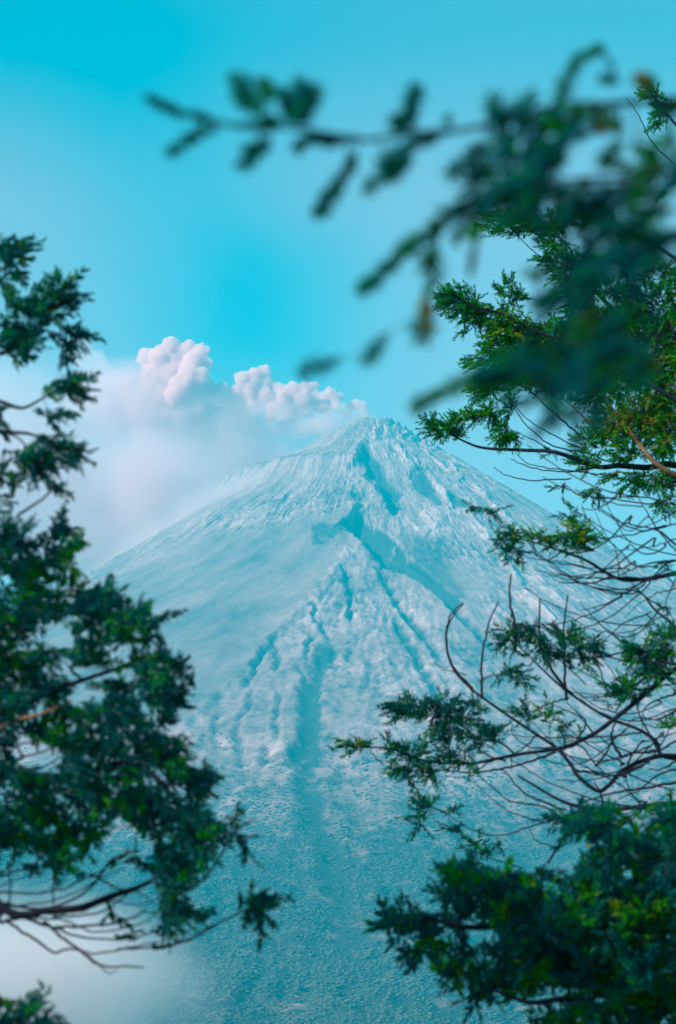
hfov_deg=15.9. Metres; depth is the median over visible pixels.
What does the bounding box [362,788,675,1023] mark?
tree
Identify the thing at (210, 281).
sky
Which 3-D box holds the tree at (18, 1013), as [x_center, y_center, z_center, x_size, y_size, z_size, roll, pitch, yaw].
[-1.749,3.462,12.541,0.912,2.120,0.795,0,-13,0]
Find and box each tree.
[0,233,295,973]
[0,978,71,1023]
[142,43,675,459]
[328,445,675,870]
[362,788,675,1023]
[414,85,675,524]
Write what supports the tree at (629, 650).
on the ground
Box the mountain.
[0,417,675,1023]
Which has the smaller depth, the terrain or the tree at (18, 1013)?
the tree at (18, 1013)
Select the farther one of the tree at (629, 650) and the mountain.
the mountain
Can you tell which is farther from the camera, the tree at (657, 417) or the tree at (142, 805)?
the tree at (657, 417)
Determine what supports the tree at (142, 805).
on the ground
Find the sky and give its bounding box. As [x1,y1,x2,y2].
[0,0,675,609]
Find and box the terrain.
[0,724,675,1023]
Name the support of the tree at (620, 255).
on the ground

